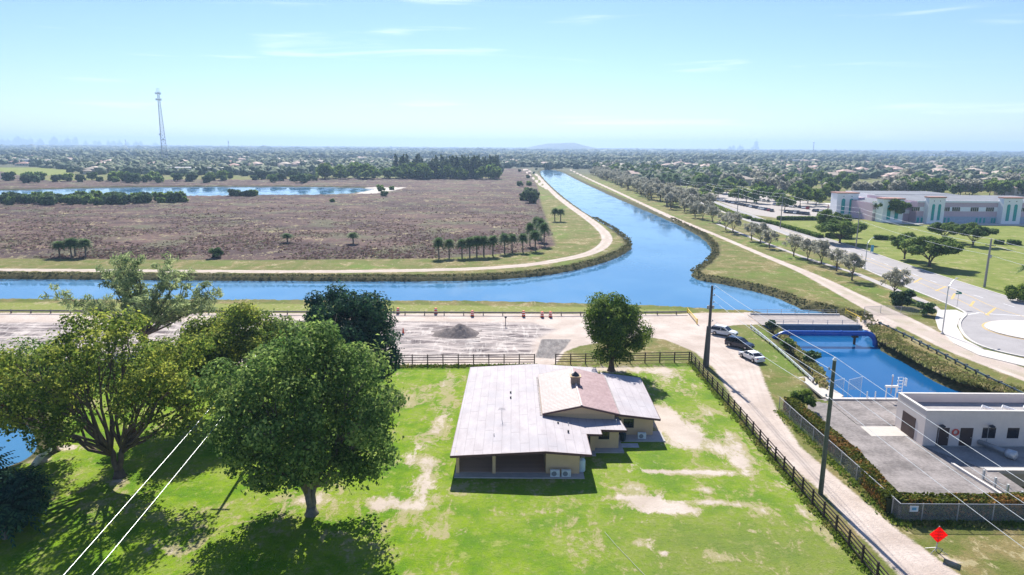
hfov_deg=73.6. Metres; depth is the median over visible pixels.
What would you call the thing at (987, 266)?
utility pole
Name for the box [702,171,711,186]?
suburban tree
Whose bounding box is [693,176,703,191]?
sabal palm
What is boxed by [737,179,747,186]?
suburban tree
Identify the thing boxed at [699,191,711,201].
suburban tree
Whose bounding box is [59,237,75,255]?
sabal palm
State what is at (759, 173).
suburban tree
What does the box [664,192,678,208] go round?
street tree
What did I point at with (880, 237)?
lawn hedge
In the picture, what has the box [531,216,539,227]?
sabal palm
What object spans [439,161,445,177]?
pine tree
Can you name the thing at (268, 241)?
marsh scrub
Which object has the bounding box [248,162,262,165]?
suburban house
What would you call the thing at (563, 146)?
distant hill
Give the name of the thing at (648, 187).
street tree
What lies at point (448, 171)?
suburban tree
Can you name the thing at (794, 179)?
suburban tree
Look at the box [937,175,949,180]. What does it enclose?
suburban tree
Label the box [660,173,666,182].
sabal palm
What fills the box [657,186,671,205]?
street tree
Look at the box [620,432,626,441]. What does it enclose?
rubbish bin
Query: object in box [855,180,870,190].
suburban tree
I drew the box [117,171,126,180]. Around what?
round shrub
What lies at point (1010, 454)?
filter tank
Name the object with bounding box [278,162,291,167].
suburban house
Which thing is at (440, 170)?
suburban tree
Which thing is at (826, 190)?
suburban tree
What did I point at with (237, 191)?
round shrub
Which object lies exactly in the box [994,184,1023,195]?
suburban house
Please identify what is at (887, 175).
suburban house
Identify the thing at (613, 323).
round tree
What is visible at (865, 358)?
basin water
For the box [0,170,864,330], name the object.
canal water
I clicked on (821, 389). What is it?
boat ramp slab
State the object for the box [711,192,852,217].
car park
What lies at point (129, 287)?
feathery tree
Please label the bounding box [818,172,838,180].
suburban house
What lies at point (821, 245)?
street tree
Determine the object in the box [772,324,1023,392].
bank tall grass
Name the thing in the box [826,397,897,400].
quay wall
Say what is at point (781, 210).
utility pole
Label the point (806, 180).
suburban tree
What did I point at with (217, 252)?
round shrub
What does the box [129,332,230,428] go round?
shade tree
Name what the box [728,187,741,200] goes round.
suburban tree
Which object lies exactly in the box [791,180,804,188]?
suburban tree
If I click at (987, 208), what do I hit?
window
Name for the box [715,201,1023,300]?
road kerb
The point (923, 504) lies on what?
chain link fence
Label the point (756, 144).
skyline tower
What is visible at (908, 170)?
suburban tree
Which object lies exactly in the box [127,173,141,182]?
round shrub
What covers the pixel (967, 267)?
park ground
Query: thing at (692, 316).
gate barrier
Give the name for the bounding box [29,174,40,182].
round shrub
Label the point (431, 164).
pine tree
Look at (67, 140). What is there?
skyline tower
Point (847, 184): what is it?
suburban tree
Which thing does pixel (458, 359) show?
paddock fence
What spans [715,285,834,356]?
power wire
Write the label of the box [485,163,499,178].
suburban tree
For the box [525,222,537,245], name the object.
sabal palm
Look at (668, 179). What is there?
sabal palm
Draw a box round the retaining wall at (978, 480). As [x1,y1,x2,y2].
[951,462,1001,494]
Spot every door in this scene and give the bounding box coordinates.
[901,410,915,438]
[935,428,949,445]
[958,428,973,445]
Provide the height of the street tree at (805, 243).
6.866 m
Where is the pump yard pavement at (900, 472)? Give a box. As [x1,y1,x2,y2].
[808,399,1023,495]
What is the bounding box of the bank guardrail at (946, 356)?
[878,321,1023,392]
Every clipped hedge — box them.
[782,396,902,513]
[896,491,1023,517]
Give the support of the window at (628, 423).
in the ranch house at (530, 421)
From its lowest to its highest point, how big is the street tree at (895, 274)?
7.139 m
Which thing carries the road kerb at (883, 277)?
on the road at (973, 329)
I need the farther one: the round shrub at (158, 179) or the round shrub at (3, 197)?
the round shrub at (158, 179)
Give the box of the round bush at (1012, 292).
[1004,283,1023,300]
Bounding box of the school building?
[830,191,1023,223]
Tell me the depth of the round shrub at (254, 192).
445.41 m
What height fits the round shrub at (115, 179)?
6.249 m
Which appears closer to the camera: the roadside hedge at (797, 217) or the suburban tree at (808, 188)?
the roadside hedge at (797, 217)
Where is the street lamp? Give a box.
[940,278,957,333]
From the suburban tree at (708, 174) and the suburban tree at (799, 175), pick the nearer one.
the suburban tree at (799, 175)
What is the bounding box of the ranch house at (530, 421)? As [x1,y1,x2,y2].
[450,364,665,478]
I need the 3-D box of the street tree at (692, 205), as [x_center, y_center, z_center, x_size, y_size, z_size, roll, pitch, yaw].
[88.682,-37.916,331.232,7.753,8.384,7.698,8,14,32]
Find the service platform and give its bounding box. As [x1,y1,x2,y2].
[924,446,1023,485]
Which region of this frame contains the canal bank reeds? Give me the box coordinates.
[0,216,878,333]
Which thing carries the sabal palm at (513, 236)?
on the marsh field ground at (449, 190)
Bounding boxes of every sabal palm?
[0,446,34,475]
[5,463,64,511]
[49,240,66,255]
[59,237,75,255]
[66,238,79,255]
[76,238,93,255]
[280,233,292,241]
[347,232,359,242]
[431,237,444,257]
[444,239,455,257]
[456,238,469,257]
[464,236,475,256]
[470,235,483,256]
[476,236,490,256]
[486,235,499,255]
[497,232,512,252]
[506,233,519,250]
[517,233,530,251]
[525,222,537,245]
[527,229,543,250]
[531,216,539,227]
[535,217,547,240]
[538,221,550,244]
[551,208,558,220]
[556,208,564,220]
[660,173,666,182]
[665,176,673,182]
[672,173,679,184]
[683,176,691,187]
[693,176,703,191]
[711,177,719,186]
[717,179,727,185]
[719,182,727,193]
[1016,265,1023,273]
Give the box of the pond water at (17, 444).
[0,425,36,468]
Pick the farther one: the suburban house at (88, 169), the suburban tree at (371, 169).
the suburban house at (88, 169)
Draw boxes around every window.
[598,432,609,438]
[623,419,633,427]
[912,207,919,210]
[952,207,959,210]
[970,207,978,210]
[982,428,995,437]
[986,207,993,210]
[1007,428,1019,437]
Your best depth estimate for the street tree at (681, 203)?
357.87 m
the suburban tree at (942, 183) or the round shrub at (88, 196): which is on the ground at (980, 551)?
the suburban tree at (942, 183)
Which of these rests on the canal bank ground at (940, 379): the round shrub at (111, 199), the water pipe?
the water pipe
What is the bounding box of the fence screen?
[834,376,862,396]
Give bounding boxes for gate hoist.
[885,375,898,397]
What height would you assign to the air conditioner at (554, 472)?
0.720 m
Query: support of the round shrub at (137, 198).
on the marsh field ground at (449, 190)
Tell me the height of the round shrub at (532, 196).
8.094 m
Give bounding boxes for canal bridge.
[748,309,862,330]
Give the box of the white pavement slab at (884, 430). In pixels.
[860,426,907,435]
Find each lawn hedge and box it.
[825,233,852,238]
[873,234,889,239]
[993,239,1004,244]
[1006,239,1021,244]
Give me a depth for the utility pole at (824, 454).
65.34 m
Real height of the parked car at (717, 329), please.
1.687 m
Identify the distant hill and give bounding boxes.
[527,143,598,148]
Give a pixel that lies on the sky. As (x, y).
(944, 75)
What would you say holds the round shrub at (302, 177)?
on the marsh field ground at (449, 190)
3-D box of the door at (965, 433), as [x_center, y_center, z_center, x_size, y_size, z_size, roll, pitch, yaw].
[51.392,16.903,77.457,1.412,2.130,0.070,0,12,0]
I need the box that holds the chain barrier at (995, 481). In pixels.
[981,469,1023,492]
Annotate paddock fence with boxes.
[243,354,534,363]
[555,351,690,363]
[691,352,889,574]
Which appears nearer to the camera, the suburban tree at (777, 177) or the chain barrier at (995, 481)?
the chain barrier at (995, 481)
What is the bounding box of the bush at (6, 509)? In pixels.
[0,476,48,548]
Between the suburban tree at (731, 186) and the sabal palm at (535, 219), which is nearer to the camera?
the sabal palm at (535, 219)
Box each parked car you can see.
[711,324,737,335]
[724,335,754,349]
[738,350,765,362]
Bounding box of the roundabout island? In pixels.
[984,320,1023,338]
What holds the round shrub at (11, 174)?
on the marsh field ground at (449, 190)
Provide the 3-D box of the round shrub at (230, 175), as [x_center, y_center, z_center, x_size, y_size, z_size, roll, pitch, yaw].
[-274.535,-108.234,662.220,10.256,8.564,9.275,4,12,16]
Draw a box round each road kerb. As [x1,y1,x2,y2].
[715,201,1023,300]
[717,210,957,307]
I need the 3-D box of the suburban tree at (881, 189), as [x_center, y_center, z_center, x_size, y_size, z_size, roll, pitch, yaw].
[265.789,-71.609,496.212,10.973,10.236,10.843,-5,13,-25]
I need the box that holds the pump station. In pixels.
[894,392,1023,446]
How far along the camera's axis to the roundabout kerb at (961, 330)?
121.60 m
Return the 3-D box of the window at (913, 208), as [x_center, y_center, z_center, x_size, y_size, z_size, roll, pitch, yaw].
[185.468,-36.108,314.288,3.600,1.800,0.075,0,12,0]
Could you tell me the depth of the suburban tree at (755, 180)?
543.19 m
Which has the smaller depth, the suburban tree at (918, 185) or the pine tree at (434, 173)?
the suburban tree at (918, 185)
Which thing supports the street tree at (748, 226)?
on the ground at (980, 551)
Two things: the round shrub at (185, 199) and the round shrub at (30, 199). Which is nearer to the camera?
the round shrub at (30, 199)
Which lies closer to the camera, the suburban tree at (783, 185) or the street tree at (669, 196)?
the street tree at (669, 196)
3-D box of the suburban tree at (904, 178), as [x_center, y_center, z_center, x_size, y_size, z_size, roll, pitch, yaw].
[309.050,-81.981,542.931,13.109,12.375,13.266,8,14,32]
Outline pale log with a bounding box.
[31,447,51,465]
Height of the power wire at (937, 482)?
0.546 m
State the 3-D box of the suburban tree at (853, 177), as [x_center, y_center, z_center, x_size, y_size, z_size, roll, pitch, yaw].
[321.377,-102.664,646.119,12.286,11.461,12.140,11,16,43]
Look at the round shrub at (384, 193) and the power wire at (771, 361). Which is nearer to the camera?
the power wire at (771, 361)
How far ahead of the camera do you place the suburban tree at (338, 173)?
679.49 m
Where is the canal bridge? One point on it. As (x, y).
(822, 321)
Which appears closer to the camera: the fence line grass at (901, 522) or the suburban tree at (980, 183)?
the fence line grass at (901, 522)
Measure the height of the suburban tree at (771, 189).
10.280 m
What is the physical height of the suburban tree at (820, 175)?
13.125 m
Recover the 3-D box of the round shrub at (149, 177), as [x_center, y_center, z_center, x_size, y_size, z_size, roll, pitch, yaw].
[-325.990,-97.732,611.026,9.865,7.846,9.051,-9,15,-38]
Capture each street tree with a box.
[603,169,609,180]
[612,172,619,183]
[623,177,631,189]
[631,178,643,192]
[634,180,645,194]
[639,183,647,196]
[643,181,656,198]
[650,177,660,193]
[651,182,664,194]
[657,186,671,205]
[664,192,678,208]
[665,181,675,187]
[670,188,680,206]
[677,193,691,205]
[678,199,690,211]
[679,187,700,197]
[683,194,698,209]
[687,201,700,216]
[697,202,709,218]
[698,191,718,202]
[704,200,714,213]
[704,204,720,221]
[717,212,728,229]
[724,211,742,232]
[743,221,759,240]
[751,222,771,243]
[761,229,779,247]
[781,233,803,256]
[799,238,816,259]
[808,239,830,263]
[825,247,848,270]
[838,252,865,279]
[879,267,913,291]
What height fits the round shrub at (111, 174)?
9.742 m
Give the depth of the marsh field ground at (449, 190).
318.39 m
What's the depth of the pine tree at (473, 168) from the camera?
710.45 m
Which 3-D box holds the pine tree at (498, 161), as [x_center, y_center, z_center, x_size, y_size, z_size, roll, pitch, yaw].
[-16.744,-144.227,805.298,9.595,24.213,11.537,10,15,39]
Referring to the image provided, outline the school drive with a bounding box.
[853,217,1023,225]
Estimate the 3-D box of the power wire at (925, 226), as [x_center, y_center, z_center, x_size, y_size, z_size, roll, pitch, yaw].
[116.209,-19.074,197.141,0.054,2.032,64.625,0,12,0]
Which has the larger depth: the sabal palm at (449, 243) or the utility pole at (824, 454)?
the sabal palm at (449, 243)
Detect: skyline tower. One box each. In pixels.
[14,135,21,144]
[51,137,58,144]
[64,136,71,144]
[754,138,757,148]
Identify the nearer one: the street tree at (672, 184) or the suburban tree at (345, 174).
the street tree at (672, 184)
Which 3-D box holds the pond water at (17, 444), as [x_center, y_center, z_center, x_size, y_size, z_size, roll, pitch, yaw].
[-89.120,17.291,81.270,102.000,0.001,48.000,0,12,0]
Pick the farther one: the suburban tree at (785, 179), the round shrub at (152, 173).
the round shrub at (152, 173)
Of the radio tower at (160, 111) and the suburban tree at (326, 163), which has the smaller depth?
the suburban tree at (326, 163)
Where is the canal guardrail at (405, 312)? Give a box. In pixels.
[0,309,686,315]
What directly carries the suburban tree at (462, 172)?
on the marsh field ground at (449, 190)
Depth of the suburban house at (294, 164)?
1087.65 m
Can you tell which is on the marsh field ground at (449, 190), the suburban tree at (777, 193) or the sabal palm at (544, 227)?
the sabal palm at (544, 227)
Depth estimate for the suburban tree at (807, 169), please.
838.35 m
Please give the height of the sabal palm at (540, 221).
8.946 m
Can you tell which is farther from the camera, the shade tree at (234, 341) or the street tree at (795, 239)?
the street tree at (795, 239)
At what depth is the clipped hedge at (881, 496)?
71.60 m
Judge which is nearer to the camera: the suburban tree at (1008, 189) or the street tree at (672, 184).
the street tree at (672, 184)
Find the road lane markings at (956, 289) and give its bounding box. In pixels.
[786,230,1019,315]
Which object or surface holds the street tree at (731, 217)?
on the ground at (980, 551)
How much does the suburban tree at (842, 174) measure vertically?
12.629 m
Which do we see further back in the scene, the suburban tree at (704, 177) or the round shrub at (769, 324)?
the suburban tree at (704, 177)
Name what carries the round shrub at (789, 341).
on the canal bank ground at (940, 379)
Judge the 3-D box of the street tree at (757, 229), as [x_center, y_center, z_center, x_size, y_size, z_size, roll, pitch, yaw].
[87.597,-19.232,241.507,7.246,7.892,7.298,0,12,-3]
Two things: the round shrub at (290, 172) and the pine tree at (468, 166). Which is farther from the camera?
the pine tree at (468, 166)
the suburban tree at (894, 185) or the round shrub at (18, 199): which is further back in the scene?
the suburban tree at (894, 185)
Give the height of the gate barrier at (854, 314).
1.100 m
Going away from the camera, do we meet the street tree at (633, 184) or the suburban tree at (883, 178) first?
the street tree at (633, 184)
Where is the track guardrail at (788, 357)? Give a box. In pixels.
[750,324,813,382]
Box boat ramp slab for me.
[797,376,842,398]
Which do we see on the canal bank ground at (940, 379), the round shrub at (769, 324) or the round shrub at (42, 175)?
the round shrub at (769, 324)
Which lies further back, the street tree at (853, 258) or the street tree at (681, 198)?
the street tree at (681, 198)
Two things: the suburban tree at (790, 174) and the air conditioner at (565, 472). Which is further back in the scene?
the suburban tree at (790, 174)
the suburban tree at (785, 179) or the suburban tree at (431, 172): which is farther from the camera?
the suburban tree at (431, 172)
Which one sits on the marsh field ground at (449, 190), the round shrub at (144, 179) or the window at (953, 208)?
the round shrub at (144, 179)
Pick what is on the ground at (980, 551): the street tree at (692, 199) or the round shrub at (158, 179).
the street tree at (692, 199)
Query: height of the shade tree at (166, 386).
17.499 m
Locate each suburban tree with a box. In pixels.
[315,162,330,177]
[315,163,335,178]
[333,164,345,176]
[335,168,343,177]
[341,170,349,178]
[346,162,357,177]
[349,168,357,176]
[354,169,362,177]
[357,162,371,177]
[358,170,370,177]
[361,164,375,173]
[371,169,382,178]
[382,168,392,177]
[390,166,400,177]
[395,170,405,177]
[400,163,411,168]
[400,166,414,176]
[409,163,423,177]
[411,164,429,178]
[421,170,433,178]
[436,165,445,178]
[443,166,457,177]
[446,164,457,177]
[457,168,468,177]
[474,166,486,178]
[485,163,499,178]
[488,167,502,177]
[695,172,709,186]
[699,184,712,191]
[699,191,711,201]
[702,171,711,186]
[710,167,720,171]
[712,185,724,197]
[719,172,733,179]
[723,176,736,190]
[724,179,736,192]
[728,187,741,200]
[730,173,744,181]
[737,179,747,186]
[739,188,752,201]
[748,186,767,202]
[749,168,762,177]
[750,181,765,189]
[751,176,760,185]
[754,170,768,176]
[759,175,777,189]
[763,185,775,199]
[770,189,786,201]
[771,168,779,174]
[774,174,784,183]
[775,194,796,209]
[777,173,789,182]
[777,180,791,191]
[784,172,794,177]
[786,185,797,193]
[788,173,805,180]
[790,176,803,183]
[790,188,808,204]
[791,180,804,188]
[801,186,812,202]
[802,176,813,185]
[803,167,813,172]
[808,188,827,205]
[809,178,818,188]
[811,170,826,183]
[820,185,833,197]
[822,177,837,183]
[824,181,841,190]
[834,175,842,182]
[837,171,848,177]
[840,178,853,190]
[846,173,858,181]
[850,183,862,190]
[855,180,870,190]
[869,180,883,190]
[872,182,885,190]
[875,163,885,169]
[878,176,893,181]
[882,181,890,190]
[887,180,906,190]
[893,173,910,179]
[896,176,910,181]
[901,167,915,174]
[906,182,913,190]
[911,171,923,177]
[912,180,924,190]
[918,173,929,180]
[922,180,935,191]
[925,177,944,191]
[935,180,949,190]
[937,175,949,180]
[945,178,954,187]
[948,171,962,177]
[948,184,964,193]
[951,182,967,194]
[953,178,971,194]
[965,178,985,194]
[966,182,978,194]
[983,181,1000,194]
[996,180,1013,194]
[1000,184,1011,194]
[1005,173,1021,180]
[1013,179,1023,192]
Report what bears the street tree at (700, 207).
on the ground at (980, 551)
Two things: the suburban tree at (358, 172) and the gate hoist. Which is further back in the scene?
the suburban tree at (358, 172)
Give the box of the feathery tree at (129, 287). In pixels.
[37,251,223,348]
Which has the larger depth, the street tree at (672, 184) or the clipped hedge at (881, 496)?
the street tree at (672, 184)
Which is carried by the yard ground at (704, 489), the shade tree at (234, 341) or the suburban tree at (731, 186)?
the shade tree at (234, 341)
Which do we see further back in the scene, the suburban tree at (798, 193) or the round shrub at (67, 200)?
the suburban tree at (798, 193)
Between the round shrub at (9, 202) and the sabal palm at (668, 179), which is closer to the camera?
the round shrub at (9, 202)
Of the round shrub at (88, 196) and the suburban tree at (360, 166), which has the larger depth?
the suburban tree at (360, 166)
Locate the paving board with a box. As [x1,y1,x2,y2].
[621,443,638,447]
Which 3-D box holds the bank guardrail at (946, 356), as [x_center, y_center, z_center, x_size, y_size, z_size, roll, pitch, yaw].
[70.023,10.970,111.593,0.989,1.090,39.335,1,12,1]
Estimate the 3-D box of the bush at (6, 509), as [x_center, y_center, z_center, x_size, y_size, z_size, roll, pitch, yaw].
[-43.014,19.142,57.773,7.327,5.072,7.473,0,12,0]
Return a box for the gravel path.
[0,169,1023,379]
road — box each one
[0,311,959,574]
[701,201,1023,355]
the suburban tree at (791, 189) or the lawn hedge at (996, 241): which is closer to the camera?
the lawn hedge at (996, 241)
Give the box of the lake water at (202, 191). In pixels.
[0,187,373,195]
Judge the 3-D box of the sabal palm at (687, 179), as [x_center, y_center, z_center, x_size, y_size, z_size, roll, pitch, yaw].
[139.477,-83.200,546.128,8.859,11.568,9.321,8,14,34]
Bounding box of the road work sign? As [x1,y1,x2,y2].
[929,526,947,554]
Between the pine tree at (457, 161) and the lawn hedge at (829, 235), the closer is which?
the lawn hedge at (829, 235)
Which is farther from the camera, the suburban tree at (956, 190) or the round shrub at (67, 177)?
the round shrub at (67, 177)
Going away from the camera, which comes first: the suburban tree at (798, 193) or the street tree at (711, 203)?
the street tree at (711, 203)
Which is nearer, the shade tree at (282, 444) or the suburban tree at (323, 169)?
the shade tree at (282, 444)
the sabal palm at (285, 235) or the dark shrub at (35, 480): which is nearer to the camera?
the dark shrub at (35, 480)
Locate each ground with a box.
[0,155,1023,574]
[0,167,1023,294]
[0,168,555,259]
[0,169,996,400]
[0,364,886,574]
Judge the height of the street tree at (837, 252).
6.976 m
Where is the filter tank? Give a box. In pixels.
[978,439,1017,459]
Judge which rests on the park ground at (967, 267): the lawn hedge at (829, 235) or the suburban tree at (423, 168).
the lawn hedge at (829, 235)
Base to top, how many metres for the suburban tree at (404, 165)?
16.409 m
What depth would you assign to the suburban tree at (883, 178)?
555.43 m
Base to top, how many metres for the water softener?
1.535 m
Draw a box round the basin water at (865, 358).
[790,335,963,397]
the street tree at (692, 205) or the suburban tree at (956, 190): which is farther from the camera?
the suburban tree at (956, 190)
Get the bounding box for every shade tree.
[0,305,233,479]
[0,333,114,453]
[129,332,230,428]
[170,299,287,379]
[187,308,409,517]
[251,308,312,354]
[299,278,404,382]
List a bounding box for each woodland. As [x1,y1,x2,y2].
[0,144,1023,154]
[0,146,1023,162]
[0,154,1023,185]
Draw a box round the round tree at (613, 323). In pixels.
[582,291,656,371]
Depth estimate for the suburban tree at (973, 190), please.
499.82 m
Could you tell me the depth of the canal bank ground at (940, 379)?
177.74 m
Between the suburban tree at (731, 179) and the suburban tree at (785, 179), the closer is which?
the suburban tree at (731, 179)
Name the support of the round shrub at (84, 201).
on the marsh field ground at (449, 190)
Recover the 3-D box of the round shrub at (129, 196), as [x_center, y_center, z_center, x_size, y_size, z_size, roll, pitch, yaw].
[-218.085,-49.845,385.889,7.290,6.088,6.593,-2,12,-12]
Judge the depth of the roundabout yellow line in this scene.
127.90 m
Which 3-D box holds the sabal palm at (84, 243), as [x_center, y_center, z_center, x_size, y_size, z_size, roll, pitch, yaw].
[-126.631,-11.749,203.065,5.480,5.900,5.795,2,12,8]
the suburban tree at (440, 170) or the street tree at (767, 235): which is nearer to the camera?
the street tree at (767, 235)
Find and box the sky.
[0,0,1023,150]
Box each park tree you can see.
[814,219,868,242]
[816,209,851,232]
[872,198,911,213]
[888,231,916,258]
[899,236,966,266]
[926,221,958,236]
[954,222,1000,245]
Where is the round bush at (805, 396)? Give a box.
[790,388,816,406]
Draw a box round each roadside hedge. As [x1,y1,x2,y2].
[714,203,752,218]
[751,217,823,237]
[776,216,851,220]
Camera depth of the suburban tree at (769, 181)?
495.28 m
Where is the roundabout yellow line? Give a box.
[982,321,1019,338]
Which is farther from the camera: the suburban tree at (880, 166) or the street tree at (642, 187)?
the suburban tree at (880, 166)
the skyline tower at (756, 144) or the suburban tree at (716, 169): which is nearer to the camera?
the suburban tree at (716, 169)
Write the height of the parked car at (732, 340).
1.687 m
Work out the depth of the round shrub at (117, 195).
382.11 m
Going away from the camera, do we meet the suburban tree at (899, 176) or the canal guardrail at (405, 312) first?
the canal guardrail at (405, 312)
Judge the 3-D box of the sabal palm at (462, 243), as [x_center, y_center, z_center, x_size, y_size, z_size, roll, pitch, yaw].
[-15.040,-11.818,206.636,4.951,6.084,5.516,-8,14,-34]
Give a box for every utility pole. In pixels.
[703,285,714,366]
[780,197,785,227]
[818,357,836,494]
[855,210,862,248]
[983,238,995,286]
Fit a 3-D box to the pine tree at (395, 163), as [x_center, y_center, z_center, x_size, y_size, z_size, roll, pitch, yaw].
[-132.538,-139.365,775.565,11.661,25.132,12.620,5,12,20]
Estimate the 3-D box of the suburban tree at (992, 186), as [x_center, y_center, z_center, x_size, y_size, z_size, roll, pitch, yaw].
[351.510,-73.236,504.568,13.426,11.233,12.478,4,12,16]
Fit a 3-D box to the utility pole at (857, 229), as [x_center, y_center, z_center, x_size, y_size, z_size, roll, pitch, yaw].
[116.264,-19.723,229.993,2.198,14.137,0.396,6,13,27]
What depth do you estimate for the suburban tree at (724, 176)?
582.39 m
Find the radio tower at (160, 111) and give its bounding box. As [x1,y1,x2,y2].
[155,91,167,158]
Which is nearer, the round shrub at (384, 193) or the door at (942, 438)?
the door at (942, 438)
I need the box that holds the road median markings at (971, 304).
[778,228,1023,316]
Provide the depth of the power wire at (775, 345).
77.08 m
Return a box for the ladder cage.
[897,377,906,391]
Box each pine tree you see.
[392,153,398,166]
[400,154,405,164]
[405,153,409,163]
[414,154,419,163]
[429,160,433,178]
[431,162,435,178]
[434,159,439,178]
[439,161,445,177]
[448,155,454,177]
[452,155,459,176]
[461,157,466,178]
[465,158,470,177]
[469,155,477,177]
[496,155,502,172]
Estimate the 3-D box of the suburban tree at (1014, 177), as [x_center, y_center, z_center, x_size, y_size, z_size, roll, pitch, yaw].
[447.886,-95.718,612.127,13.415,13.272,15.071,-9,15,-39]
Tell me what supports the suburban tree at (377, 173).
on the marsh field ground at (449, 190)
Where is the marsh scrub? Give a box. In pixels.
[0,190,552,259]
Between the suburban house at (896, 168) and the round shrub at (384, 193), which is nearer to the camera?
the round shrub at (384, 193)
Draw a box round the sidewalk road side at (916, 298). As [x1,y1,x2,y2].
[853,273,940,311]
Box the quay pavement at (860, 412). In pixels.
[827,400,897,425]
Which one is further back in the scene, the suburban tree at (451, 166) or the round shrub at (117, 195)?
the suburban tree at (451, 166)
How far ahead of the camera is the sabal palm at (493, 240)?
209.41 m
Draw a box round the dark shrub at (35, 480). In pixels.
[0,471,51,533]
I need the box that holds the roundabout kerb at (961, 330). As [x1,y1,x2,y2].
[956,308,1023,356]
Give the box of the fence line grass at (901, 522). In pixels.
[390,361,1023,573]
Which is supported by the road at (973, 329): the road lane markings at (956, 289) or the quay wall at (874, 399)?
the road lane markings at (956, 289)
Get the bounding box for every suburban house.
[15,162,29,165]
[83,166,106,173]
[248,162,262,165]
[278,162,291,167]
[292,161,299,166]
[628,171,641,175]
[737,176,752,185]
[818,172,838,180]
[836,169,855,173]
[881,172,904,177]
[893,167,903,170]
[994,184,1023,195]
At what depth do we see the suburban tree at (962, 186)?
499.29 m
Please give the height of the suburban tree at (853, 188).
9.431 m
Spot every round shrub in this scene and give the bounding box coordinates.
[0,195,10,203]
[1,171,15,180]
[3,199,14,204]
[7,192,20,196]
[13,194,25,203]
[19,174,31,182]
[21,194,31,200]
[25,196,36,202]
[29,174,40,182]
[33,171,46,179]
[41,194,56,204]
[50,175,59,181]
[61,173,73,180]
[64,197,73,203]
[71,195,81,203]
[74,174,86,181]
[75,190,87,194]
[80,198,88,204]
[81,194,92,199]
[86,172,97,179]
[88,197,100,204]
[89,190,103,196]
[95,176,103,181]
[95,199,104,204]
[101,195,109,202]
[106,194,119,203]
[107,171,119,180]
[111,176,119,181]
[115,193,127,202]
[116,197,127,204]
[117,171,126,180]
[121,194,132,202]
[122,172,131,181]
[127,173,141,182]
[131,195,141,202]
[137,193,151,202]
[141,174,152,180]
[141,176,148,181]
[149,171,159,179]
[151,191,165,200]
[153,175,163,182]
[156,197,165,202]
[165,193,170,201]
[168,192,181,200]
[171,173,181,180]
[171,196,180,201]
[181,196,188,201]
[185,171,197,181]
[201,175,211,182]
[204,172,215,179]
[208,247,223,256]
[215,170,228,179]
[224,172,233,178]
[227,189,234,195]
[233,189,240,195]
[249,189,258,195]
[250,175,257,179]
[254,170,267,179]
[270,175,277,181]
[276,173,286,180]
[288,170,299,174]
[289,175,296,181]
[296,173,307,181]
[311,174,318,180]
[377,184,385,190]
[380,191,388,195]
[519,189,528,199]
[524,191,538,202]
[765,319,778,329]
[779,337,795,348]
[803,349,821,361]
[889,289,915,305]
[915,301,936,314]
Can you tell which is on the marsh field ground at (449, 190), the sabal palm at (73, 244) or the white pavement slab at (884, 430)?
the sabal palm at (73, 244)
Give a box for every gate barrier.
[687,307,697,323]
[845,309,861,321]
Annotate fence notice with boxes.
[909,506,918,511]
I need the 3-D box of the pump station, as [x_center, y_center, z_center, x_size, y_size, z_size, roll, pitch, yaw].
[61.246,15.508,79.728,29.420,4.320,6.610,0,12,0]
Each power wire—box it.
[64,403,214,574]
[92,418,221,574]
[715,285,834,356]
[715,294,827,367]
[715,321,823,393]
[717,303,826,377]
[829,379,1023,519]
[829,397,1023,547]
[830,369,1023,502]
[837,358,1023,481]
[861,208,990,238]
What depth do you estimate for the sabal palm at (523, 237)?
217.79 m
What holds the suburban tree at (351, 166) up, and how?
on the ground at (980, 551)
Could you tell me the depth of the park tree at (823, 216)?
264.15 m
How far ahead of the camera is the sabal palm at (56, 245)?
201.83 m
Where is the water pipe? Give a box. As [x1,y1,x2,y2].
[772,330,877,346]
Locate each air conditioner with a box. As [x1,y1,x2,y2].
[550,469,559,476]
[561,469,570,476]
[637,432,645,438]
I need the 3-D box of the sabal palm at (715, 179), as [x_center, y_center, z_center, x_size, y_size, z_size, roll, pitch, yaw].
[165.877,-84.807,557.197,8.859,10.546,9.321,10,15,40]
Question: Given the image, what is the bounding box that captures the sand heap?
[431,324,481,341]
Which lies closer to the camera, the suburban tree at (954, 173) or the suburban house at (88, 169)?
the suburban tree at (954, 173)
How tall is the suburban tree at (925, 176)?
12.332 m
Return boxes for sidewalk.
[717,224,858,273]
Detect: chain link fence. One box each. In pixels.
[779,397,1023,521]
[864,306,927,315]
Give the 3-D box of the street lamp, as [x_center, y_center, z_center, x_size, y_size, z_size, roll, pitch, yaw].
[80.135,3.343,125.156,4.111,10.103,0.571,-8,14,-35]
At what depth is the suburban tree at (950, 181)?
564.87 m
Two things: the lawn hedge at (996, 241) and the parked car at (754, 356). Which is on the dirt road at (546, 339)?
the parked car at (754, 356)
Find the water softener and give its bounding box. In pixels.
[579,457,584,471]
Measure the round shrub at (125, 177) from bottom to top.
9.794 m
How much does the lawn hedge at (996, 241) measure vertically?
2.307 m
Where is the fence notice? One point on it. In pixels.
(913, 508)
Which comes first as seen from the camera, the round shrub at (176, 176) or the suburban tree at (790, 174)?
the round shrub at (176, 176)
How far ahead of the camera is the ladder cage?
93.83 m
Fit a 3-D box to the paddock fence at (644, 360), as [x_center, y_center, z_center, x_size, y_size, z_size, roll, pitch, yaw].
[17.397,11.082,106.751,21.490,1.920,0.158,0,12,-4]
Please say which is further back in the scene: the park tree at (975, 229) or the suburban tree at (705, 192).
the suburban tree at (705, 192)

